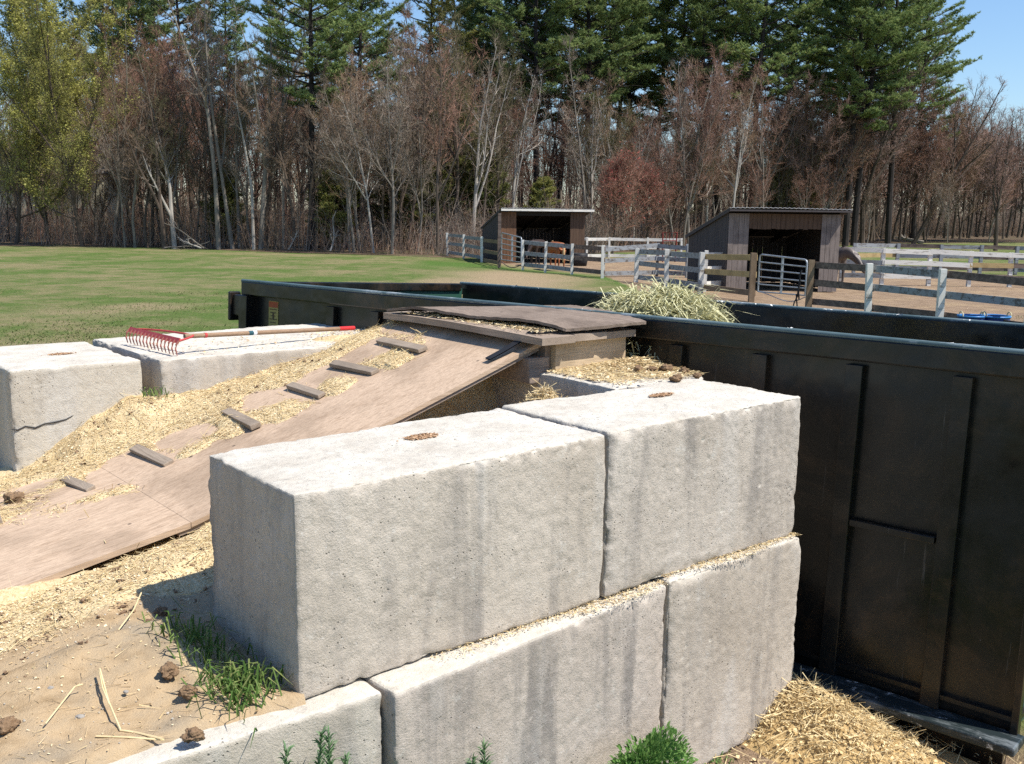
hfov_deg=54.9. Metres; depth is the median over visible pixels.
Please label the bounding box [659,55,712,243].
bare tree
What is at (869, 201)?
bare sapling
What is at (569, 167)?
bare tree
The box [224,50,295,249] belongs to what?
bare tree
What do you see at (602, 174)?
bare sapling
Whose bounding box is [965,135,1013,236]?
bare tree
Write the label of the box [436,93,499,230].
bare sapling
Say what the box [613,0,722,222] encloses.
pine tree
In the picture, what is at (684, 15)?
pine tree
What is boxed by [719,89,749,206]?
bare tree
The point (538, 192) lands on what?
young pine
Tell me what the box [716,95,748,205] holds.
bare tree
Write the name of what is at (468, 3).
pine tree
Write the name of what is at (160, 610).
dung ball
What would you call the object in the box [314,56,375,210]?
bare tree
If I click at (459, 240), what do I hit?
undergrowth
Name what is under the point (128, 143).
bare tree
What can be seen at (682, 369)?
dung ball
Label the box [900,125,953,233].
bare tree
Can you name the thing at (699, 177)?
bare tree
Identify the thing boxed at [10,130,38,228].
bare tree
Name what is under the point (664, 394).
litter patch
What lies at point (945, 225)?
bare tree
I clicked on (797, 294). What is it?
lead rope
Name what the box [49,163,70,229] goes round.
bare tree
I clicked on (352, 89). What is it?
bare tree
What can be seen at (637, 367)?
dung ball
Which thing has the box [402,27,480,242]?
bare tree
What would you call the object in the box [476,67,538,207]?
bare tree
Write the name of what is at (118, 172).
bare tree
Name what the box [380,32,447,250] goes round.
bare tree
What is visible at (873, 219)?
bare tree
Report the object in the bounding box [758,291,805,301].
chain
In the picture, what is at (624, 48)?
pine tree
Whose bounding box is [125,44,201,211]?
bare tree
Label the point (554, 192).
bare sapling
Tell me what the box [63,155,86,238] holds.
bare tree
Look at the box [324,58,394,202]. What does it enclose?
bare tree
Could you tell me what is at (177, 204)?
bare tree
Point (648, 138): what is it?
bare tree
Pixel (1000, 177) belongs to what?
bare tree
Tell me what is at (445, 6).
pine tree
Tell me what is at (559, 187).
bare tree
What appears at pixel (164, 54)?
bare tree
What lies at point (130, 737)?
straw stalk
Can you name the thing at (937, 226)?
bare tree
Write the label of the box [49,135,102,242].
bare sapling
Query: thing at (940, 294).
rail fence
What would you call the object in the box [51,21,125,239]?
bare tree
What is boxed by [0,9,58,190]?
budding tree
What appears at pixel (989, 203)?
bare tree
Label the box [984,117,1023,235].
bare tree
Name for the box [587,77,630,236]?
bare tree
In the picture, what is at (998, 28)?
sky
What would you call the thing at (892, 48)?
pine tree
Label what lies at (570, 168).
bare tree
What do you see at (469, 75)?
bare tree
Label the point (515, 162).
bare tree
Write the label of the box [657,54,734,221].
bare tree
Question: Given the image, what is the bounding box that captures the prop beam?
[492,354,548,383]
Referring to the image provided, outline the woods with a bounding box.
[0,76,1023,235]
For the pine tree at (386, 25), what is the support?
on the forest floor
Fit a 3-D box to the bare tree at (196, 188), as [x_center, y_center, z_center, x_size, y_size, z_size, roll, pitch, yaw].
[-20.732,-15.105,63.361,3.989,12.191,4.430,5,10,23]
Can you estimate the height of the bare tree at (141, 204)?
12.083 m
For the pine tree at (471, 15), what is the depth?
68.37 m
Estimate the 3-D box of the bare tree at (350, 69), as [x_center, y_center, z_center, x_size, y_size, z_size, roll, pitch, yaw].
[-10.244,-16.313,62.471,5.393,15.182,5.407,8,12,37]
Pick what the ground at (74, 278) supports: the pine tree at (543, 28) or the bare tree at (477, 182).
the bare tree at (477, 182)
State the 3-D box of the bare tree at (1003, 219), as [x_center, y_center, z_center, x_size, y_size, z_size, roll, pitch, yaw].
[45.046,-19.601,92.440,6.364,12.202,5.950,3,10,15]
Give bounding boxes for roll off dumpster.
[228,279,1023,763]
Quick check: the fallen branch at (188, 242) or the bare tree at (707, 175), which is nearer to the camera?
the fallen branch at (188, 242)
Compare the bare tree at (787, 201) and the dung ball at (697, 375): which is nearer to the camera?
the dung ball at (697, 375)
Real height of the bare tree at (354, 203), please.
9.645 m
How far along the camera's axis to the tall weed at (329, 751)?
2.67 m
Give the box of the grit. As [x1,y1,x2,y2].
[3,565,280,751]
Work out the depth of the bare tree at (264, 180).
54.24 m
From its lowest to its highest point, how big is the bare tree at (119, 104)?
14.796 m
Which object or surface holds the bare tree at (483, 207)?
on the ground at (74, 278)
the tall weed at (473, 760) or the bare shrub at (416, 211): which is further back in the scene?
the bare shrub at (416, 211)
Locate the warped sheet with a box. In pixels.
[387,305,645,331]
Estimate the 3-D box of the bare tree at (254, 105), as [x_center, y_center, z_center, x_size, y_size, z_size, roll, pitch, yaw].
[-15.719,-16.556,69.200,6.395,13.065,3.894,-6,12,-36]
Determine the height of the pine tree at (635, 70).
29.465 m
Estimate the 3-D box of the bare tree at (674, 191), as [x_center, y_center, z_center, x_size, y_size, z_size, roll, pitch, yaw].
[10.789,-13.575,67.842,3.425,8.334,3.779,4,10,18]
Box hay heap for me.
[586,267,754,363]
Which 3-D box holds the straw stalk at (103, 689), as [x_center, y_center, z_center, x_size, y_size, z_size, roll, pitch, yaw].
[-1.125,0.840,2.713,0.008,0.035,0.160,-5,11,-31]
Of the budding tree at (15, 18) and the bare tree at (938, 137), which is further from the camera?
the bare tree at (938, 137)
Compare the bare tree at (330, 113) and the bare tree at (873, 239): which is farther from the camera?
the bare tree at (873, 239)
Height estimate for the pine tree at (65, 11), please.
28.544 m
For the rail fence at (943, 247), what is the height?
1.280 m
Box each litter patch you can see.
[48,352,76,354]
[397,432,443,440]
[649,392,674,396]
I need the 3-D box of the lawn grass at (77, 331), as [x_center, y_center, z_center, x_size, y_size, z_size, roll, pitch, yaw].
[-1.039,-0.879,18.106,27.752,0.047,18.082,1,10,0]
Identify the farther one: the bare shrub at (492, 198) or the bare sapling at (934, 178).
the bare sapling at (934, 178)
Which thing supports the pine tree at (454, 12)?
on the forest floor
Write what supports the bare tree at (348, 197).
on the ground at (74, 278)
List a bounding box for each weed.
[277,740,294,763]
[309,723,330,763]
[309,724,336,763]
[337,751,353,763]
[466,753,477,763]
[477,740,495,763]
[608,714,698,763]
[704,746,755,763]
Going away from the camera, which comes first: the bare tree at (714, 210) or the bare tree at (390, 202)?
the bare tree at (390, 202)
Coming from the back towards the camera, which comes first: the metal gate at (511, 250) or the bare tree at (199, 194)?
the bare tree at (199, 194)
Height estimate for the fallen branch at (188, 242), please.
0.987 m
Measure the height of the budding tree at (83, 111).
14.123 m
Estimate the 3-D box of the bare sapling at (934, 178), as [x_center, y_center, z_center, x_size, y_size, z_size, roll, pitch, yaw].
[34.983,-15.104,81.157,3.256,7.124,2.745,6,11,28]
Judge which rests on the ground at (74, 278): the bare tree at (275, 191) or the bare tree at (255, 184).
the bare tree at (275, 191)
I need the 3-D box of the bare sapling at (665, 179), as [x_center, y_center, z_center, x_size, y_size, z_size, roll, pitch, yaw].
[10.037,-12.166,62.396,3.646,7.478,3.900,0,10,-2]
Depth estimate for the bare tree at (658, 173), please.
68.69 m
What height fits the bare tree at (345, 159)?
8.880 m
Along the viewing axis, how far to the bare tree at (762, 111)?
69.03 m
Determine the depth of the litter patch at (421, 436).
3.35 m
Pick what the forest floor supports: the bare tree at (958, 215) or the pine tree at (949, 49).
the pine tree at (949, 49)
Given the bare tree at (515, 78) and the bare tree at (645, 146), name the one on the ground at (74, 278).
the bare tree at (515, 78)
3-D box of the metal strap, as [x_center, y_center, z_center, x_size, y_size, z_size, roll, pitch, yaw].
[0.030,-0.180,4.686,0.335,0.133,0.058,-3,11,-23]
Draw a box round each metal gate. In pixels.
[501,232,521,262]
[757,254,807,295]
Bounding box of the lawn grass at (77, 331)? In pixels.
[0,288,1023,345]
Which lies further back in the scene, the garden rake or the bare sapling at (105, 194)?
the bare sapling at (105, 194)
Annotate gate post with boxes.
[498,213,500,267]
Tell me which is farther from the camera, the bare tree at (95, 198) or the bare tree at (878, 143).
the bare tree at (878, 143)
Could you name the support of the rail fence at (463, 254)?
on the ground at (74, 278)
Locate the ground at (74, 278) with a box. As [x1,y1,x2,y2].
[0,242,1023,763]
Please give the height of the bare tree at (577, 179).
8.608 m
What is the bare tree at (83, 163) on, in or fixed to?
on the forest floor
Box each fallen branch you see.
[164,239,209,249]
[165,217,203,248]
[175,232,201,248]
[329,211,338,250]
[876,231,923,243]
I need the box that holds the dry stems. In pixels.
[0,557,287,763]
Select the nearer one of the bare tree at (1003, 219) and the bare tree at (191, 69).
the bare tree at (191, 69)
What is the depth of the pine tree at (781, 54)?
71.36 m
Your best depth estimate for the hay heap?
5.33 m
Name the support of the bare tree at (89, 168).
on the forest floor
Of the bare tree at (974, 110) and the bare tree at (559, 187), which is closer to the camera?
the bare tree at (559, 187)
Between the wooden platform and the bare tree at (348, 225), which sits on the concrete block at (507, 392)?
the wooden platform
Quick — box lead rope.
[793,270,801,305]
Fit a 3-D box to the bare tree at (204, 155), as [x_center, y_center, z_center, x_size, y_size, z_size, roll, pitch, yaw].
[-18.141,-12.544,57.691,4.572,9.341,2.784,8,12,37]
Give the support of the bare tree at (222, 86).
on the forest floor
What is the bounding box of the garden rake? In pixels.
[125,326,354,355]
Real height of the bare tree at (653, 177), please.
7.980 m
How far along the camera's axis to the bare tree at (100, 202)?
65.64 m
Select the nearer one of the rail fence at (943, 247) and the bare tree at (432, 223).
the rail fence at (943, 247)
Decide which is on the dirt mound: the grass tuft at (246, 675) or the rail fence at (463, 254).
the grass tuft at (246, 675)
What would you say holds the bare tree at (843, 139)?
on the forest floor
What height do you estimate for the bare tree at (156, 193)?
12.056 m
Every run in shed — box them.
[481,208,593,262]
[685,207,851,291]
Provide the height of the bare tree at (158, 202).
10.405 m
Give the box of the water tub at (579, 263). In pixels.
[573,253,587,265]
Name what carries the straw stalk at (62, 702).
on the dirt mound
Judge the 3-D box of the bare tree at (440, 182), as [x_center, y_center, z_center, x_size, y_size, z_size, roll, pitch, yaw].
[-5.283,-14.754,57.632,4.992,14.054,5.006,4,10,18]
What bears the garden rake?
on the concrete block at (199, 369)
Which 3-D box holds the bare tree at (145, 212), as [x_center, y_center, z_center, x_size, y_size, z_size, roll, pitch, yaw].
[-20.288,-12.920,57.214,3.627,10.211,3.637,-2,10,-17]
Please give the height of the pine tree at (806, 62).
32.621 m
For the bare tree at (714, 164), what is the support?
on the forest floor
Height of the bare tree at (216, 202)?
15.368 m
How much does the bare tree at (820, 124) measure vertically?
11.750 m
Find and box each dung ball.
[0,715,21,734]
[3,491,24,503]
[153,606,167,615]
[158,661,179,679]
[177,684,197,699]
[179,726,204,743]
[634,365,642,371]
[646,366,657,370]
[658,364,673,371]
[669,373,682,382]
[679,366,689,373]
[692,372,701,378]
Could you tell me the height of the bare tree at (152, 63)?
13.491 m
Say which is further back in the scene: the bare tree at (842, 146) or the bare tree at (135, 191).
the bare tree at (842, 146)
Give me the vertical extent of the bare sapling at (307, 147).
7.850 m
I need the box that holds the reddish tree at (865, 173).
[815,100,889,218]
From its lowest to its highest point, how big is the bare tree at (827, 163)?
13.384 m
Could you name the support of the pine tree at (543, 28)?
on the forest floor
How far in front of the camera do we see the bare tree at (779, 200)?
74.21 m
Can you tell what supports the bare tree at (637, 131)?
on the forest floor
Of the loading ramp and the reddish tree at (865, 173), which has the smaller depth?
the loading ramp
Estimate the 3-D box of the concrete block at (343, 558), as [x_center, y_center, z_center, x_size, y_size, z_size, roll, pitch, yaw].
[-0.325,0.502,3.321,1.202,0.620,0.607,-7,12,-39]
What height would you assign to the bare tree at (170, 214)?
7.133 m
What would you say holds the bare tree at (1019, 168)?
on the ground at (74, 278)
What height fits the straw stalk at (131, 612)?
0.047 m
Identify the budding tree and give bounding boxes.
[0,0,105,243]
[0,0,108,243]
[0,0,143,245]
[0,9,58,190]
[30,33,118,234]
[585,142,662,253]
[621,152,677,243]
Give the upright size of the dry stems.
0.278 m
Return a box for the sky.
[0,0,1023,218]
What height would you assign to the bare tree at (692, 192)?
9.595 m
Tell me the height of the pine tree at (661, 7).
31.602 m
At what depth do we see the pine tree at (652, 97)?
75.60 m
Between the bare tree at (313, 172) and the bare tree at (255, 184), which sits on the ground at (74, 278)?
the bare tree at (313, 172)
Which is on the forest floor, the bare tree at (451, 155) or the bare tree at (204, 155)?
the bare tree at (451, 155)
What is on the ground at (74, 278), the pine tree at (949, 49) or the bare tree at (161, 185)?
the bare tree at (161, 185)
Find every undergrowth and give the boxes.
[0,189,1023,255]
[405,193,628,255]
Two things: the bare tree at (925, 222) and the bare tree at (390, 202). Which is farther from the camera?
the bare tree at (925, 222)
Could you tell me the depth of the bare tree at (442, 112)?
58.44 m
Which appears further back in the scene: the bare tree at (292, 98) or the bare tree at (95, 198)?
the bare tree at (292, 98)
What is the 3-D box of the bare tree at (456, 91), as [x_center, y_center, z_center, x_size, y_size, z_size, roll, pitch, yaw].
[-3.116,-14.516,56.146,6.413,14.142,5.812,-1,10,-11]
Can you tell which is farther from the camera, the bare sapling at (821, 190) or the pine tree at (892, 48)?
the pine tree at (892, 48)
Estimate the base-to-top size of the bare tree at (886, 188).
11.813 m
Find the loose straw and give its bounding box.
[0,310,798,750]
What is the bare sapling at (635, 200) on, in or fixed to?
on the forest floor
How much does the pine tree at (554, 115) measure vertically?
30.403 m
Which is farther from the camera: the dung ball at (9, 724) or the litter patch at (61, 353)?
the litter patch at (61, 353)
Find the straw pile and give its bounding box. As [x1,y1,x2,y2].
[695,668,1021,763]
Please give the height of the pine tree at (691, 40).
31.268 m
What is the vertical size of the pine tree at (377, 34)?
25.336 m
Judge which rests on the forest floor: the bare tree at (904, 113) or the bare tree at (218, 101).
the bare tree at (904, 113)
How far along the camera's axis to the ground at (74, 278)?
32.23 m
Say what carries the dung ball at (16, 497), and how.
on the loading ramp
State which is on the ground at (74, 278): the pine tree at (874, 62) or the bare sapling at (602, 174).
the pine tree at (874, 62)
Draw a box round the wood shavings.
[0,311,801,760]
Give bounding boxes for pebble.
[75,714,84,718]
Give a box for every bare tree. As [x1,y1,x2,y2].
[0,142,16,229]
[3,99,47,229]
[7,153,37,227]
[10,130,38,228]
[32,110,94,229]
[36,43,95,221]
[38,163,56,209]
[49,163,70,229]
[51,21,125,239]
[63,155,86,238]
[67,103,100,218]
[70,108,99,221]
[73,0,162,245]
[74,64,150,238]
[74,126,112,240]
[86,57,151,239]
[88,106,134,246]
[90,160,111,239]
[94,40,194,245]
[100,38,162,232]
[101,55,141,223]
[103,65,175,248]
[110,39,200,242]
[111,58,195,237]
[118,29,238,238]
[118,38,196,224]
[120,73,151,224]
[121,67,190,247]
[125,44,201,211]
[127,59,194,241]
[130,76,187,247]
[130,118,189,238]
[135,124,178,248]
[136,5,214,239]
[139,51,216,193]
[143,53,190,242]
[150,0,239,244]
[153,51,266,229]
[155,59,231,224]
[156,52,221,240]
[163,0,229,248]
[167,124,231,244]
[170,0,241,248]
[171,87,227,242]
[178,28,243,245]
[184,55,257,198]
[201,35,254,241]
[211,46,263,247]
[219,76,283,247]
[221,29,257,249]
[222,55,300,220]
[223,90,262,236]
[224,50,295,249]
[225,0,320,248]
[248,46,320,220]
[249,63,315,226]
[250,60,329,211]
[258,113,299,246]
[259,60,319,247]
[264,36,310,248]
[284,107,322,232]
[287,57,338,249]
[287,81,321,216]
[288,37,358,247]
[302,80,382,251]
[308,37,385,247]
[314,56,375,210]
[314,83,383,243]
[314,104,367,246]
[316,95,389,251]
[317,86,389,252]
[318,68,382,238]
[319,8,388,232]
[323,74,386,249]
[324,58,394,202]
[337,59,422,253]
[344,5,432,245]
[358,58,415,249]
[360,31,461,248]
[366,111,404,250]
[371,63,421,244]
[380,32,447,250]
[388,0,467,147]
[390,97,443,251]
[393,8,465,239]
[396,50,481,247]
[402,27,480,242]
[404,1,502,241]
[405,19,491,253]
[414,41,470,242]
[422,47,506,155]
[428,25,489,216]
[436,68,464,224]
[443,38,502,133]
[449,20,544,216]
[449,62,520,224]
[453,34,522,243]
[470,73,549,208]
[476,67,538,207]
[492,77,560,202]
[502,63,555,207]
[527,66,574,208]
[529,55,604,176]
[541,95,583,201]
[547,60,604,208]
[547,102,589,208]
[550,30,609,224]
[556,85,624,227]
[560,113,610,222]
[564,66,654,228]
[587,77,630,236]
[589,88,652,237]
[606,90,670,243]
[613,133,651,242]
[620,100,662,244]
[622,92,678,243]
[630,133,666,241]
[639,125,665,241]
[642,50,740,233]
[653,125,688,243]
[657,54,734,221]
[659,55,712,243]
[660,110,716,244]
[664,128,715,222]
[665,77,751,224]
[666,96,748,221]
[678,100,723,245]
[679,36,760,230]
[691,98,722,205]
[694,128,733,216]
[698,57,737,213]
[705,67,771,206]
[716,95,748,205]
[719,60,787,206]
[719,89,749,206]
[725,111,757,204]
[732,127,770,207]
[733,67,812,207]
[736,117,783,207]
[751,98,804,207]
[756,117,833,207]
[757,68,825,207]
[759,115,804,207]
[764,70,837,208]
[767,73,812,207]
[783,71,850,207]
[786,73,858,208]
[788,91,838,207]
[803,94,881,208]
[805,64,886,240]
[805,79,852,208]
[816,98,881,208]
[824,69,916,221]
[825,99,860,208]
[830,80,908,240]
[834,18,954,242]
[837,84,903,240]
[858,100,915,238]
[874,114,926,239]
[875,110,935,239]
[876,132,909,236]
[883,84,948,238]
[887,57,956,235]
[894,142,933,229]
[895,99,948,239]
[900,113,936,237]
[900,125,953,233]
[911,77,1023,243]
[918,114,977,239]
[919,78,967,237]
[920,101,993,237]
[932,124,987,237]
[937,72,1003,237]
[938,98,996,237]
[939,132,988,237]
[946,92,1017,237]
[950,107,992,238]
[962,125,1023,237]
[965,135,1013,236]
[966,140,1007,236]
[968,110,1023,238]
[973,106,1023,236]
[976,106,1023,237]
[977,106,1023,250]
[977,137,1016,236]
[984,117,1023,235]
[990,127,1023,237]
[1006,122,1023,236]
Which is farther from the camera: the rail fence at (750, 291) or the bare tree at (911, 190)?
the bare tree at (911, 190)
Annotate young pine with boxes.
[197,167,245,241]
[305,154,361,242]
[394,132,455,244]
[523,176,561,208]
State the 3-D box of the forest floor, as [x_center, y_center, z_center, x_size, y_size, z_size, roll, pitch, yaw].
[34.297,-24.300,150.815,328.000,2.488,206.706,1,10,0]
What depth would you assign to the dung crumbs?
3.31 m
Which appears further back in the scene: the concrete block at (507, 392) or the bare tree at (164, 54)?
the bare tree at (164, 54)
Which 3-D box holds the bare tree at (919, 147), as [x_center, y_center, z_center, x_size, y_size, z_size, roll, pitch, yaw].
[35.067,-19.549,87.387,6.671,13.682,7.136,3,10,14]
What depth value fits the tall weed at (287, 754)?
2.59 m
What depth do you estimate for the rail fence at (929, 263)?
32.43 m
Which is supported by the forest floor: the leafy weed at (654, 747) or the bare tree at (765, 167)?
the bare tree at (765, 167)
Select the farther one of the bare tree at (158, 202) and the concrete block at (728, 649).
the bare tree at (158, 202)
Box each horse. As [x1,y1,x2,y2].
[525,238,544,263]
[547,240,565,266]
[837,245,865,281]
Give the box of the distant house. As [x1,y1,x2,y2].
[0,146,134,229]
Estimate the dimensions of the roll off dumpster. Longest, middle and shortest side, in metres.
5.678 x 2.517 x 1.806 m
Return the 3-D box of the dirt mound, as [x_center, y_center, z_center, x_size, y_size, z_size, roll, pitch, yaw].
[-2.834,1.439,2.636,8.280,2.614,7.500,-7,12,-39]
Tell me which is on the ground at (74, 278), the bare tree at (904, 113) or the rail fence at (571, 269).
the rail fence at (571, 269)
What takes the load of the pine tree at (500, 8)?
on the forest floor
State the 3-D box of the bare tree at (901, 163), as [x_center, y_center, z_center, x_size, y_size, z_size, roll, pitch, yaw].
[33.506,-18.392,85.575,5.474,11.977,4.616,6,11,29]
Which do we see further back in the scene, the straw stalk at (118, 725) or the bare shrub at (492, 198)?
the bare shrub at (492, 198)
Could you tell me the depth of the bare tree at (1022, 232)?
97.65 m
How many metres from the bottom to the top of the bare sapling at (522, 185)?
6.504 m
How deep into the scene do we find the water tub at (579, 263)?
42.97 m
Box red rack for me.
[662,232,677,261]
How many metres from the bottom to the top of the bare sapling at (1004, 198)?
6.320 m
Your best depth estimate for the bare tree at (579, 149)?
60.70 m
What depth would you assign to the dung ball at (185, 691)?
2.71 m
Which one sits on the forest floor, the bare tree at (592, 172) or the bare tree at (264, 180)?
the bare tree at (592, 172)
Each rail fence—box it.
[446,233,483,261]
[480,237,497,265]
[521,240,605,277]
[585,237,682,257]
[604,241,688,277]
[634,248,704,288]
[697,253,757,301]
[703,250,722,291]
[805,260,1023,322]
[838,247,1023,286]
[851,243,1023,274]
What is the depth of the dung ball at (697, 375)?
4.55 m
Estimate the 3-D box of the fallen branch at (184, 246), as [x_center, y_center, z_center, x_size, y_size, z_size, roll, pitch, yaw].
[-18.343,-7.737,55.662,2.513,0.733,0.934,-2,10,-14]
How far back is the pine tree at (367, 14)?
79.77 m
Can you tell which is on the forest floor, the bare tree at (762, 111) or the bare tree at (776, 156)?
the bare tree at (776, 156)
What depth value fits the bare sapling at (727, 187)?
67.80 m
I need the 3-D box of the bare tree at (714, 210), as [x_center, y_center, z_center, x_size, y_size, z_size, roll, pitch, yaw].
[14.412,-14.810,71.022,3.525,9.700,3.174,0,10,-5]
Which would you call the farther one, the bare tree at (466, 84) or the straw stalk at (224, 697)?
the bare tree at (466, 84)
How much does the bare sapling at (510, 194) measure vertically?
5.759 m
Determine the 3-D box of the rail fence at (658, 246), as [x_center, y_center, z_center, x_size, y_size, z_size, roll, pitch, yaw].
[4.754,-4.422,35.775,3.151,1.332,0.979,0,10,-5]
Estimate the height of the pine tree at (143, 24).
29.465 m
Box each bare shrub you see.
[366,135,419,238]
[447,143,511,234]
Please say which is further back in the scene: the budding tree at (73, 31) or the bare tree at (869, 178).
the bare tree at (869, 178)
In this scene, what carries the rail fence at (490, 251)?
on the ground at (74, 278)
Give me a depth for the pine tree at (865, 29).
71.91 m
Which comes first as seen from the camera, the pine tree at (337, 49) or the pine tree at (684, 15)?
the pine tree at (337, 49)
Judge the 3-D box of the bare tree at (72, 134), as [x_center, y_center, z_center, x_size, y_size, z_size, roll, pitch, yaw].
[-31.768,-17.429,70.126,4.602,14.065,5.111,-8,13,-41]
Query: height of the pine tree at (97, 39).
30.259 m
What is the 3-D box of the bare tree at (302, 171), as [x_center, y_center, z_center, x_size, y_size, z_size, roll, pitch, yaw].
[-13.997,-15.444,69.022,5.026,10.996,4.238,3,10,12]
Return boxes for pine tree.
[0,0,98,132]
[55,0,149,144]
[70,0,187,223]
[98,0,202,217]
[113,0,249,208]
[183,0,262,164]
[231,0,382,248]
[246,0,319,216]
[296,0,393,212]
[297,0,413,241]
[354,0,410,192]
[372,0,487,108]
[415,0,510,124]
[434,0,544,137]
[453,0,556,205]
[458,0,577,207]
[473,0,599,192]
[514,0,621,208]
[524,0,661,227]
[558,0,682,226]
[564,0,663,228]
[582,0,690,233]
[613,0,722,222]
[632,0,735,229]
[645,0,776,226]
[673,0,780,215]
[678,0,829,207]
[711,0,785,207]
[731,0,845,207]
[754,0,876,114]
[788,0,928,245]
[797,1,872,201]
[800,0,945,245]
[829,0,969,243]
[841,0,945,232]
[882,0,982,238]
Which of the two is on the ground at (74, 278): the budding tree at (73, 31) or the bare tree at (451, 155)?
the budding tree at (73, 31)
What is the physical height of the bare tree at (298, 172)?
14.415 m
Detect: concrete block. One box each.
[0,342,141,471]
[92,323,364,396]
[109,677,381,763]
[208,408,605,698]
[360,580,665,763]
[492,365,702,408]
[502,378,800,596]
[649,535,800,763]
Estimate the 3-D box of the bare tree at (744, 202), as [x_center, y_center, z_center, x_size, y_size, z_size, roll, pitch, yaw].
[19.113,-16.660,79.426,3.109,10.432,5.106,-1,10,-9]
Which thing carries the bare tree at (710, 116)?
on the forest floor
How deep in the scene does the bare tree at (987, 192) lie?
94.52 m
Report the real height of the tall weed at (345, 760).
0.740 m
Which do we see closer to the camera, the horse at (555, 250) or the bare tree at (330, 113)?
the horse at (555, 250)
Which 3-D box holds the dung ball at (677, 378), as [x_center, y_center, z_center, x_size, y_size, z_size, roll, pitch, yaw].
[0.740,-0.016,4.454,0.059,0.044,0.062,-2,10,-17]
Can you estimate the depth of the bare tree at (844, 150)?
73.97 m
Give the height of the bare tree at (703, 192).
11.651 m
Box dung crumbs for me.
[0,348,342,679]
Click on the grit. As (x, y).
(24, 720)
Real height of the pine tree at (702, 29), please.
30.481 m
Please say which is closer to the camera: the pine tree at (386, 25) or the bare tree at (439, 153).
the bare tree at (439, 153)
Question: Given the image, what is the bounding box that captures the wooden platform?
[383,311,635,370]
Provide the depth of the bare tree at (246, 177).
55.71 m
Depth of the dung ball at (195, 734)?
2.53 m
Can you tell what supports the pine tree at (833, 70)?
on the forest floor
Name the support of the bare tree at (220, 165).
on the ground at (74, 278)
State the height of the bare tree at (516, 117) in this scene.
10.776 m
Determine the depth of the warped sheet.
5.08 m
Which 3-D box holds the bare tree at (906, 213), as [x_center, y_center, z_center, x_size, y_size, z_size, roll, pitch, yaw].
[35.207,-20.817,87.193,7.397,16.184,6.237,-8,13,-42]
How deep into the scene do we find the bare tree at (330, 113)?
56.97 m
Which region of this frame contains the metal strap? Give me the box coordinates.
[485,329,551,359]
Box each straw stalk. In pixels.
[45,684,82,724]
[96,735,163,740]
[99,668,162,739]
[99,672,109,704]
[118,592,141,629]
[208,684,235,707]
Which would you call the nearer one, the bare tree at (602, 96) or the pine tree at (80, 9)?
the bare tree at (602, 96)
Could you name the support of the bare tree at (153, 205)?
on the ground at (74, 278)
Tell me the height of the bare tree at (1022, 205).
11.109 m
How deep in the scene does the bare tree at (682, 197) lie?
65.11 m
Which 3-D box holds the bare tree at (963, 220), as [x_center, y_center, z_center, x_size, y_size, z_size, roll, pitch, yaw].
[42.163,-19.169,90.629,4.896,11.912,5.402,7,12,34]
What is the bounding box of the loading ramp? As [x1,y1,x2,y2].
[0,321,541,589]
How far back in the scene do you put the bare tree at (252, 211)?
54.96 m
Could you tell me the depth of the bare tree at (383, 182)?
54.57 m
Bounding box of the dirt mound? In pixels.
[0,320,497,763]
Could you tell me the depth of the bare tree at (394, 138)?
55.08 m
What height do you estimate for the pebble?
0.012 m
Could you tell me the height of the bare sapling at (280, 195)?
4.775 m
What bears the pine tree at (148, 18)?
on the forest floor
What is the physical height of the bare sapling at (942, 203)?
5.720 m
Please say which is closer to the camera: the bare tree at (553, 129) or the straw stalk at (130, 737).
the straw stalk at (130, 737)
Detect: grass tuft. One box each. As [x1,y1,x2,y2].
[138,385,174,398]
[141,596,227,673]
[168,604,271,695]
[173,650,303,746]
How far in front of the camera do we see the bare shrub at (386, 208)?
62.50 m
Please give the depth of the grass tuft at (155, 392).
5.03 m
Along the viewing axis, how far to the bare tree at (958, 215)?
91.52 m
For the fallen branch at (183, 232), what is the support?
on the ground at (74, 278)
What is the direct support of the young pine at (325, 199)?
on the ground at (74, 278)
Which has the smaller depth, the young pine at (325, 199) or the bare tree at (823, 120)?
the young pine at (325, 199)
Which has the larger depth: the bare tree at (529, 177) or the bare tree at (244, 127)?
the bare tree at (529, 177)
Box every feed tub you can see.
[957,311,986,319]
[979,311,1011,321]
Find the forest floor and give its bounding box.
[0,209,1023,257]
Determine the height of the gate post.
2.237 m
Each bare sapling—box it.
[0,159,27,240]
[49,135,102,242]
[88,170,122,240]
[91,124,146,242]
[161,160,191,241]
[266,176,296,229]
[296,122,352,204]
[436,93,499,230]
[493,160,526,212]
[504,151,537,207]
[536,171,565,208]
[590,146,630,244]
[619,170,645,244]
[647,130,694,244]
[709,158,745,210]
[740,169,774,207]
[786,166,822,208]
[809,165,851,214]
[861,175,883,242]
[921,157,956,241]
[931,175,962,242]
[983,168,1021,241]
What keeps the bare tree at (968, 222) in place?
on the ground at (74, 278)
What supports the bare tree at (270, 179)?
on the ground at (74, 278)
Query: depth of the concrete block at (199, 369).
5.47 m
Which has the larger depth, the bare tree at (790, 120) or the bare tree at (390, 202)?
the bare tree at (790, 120)

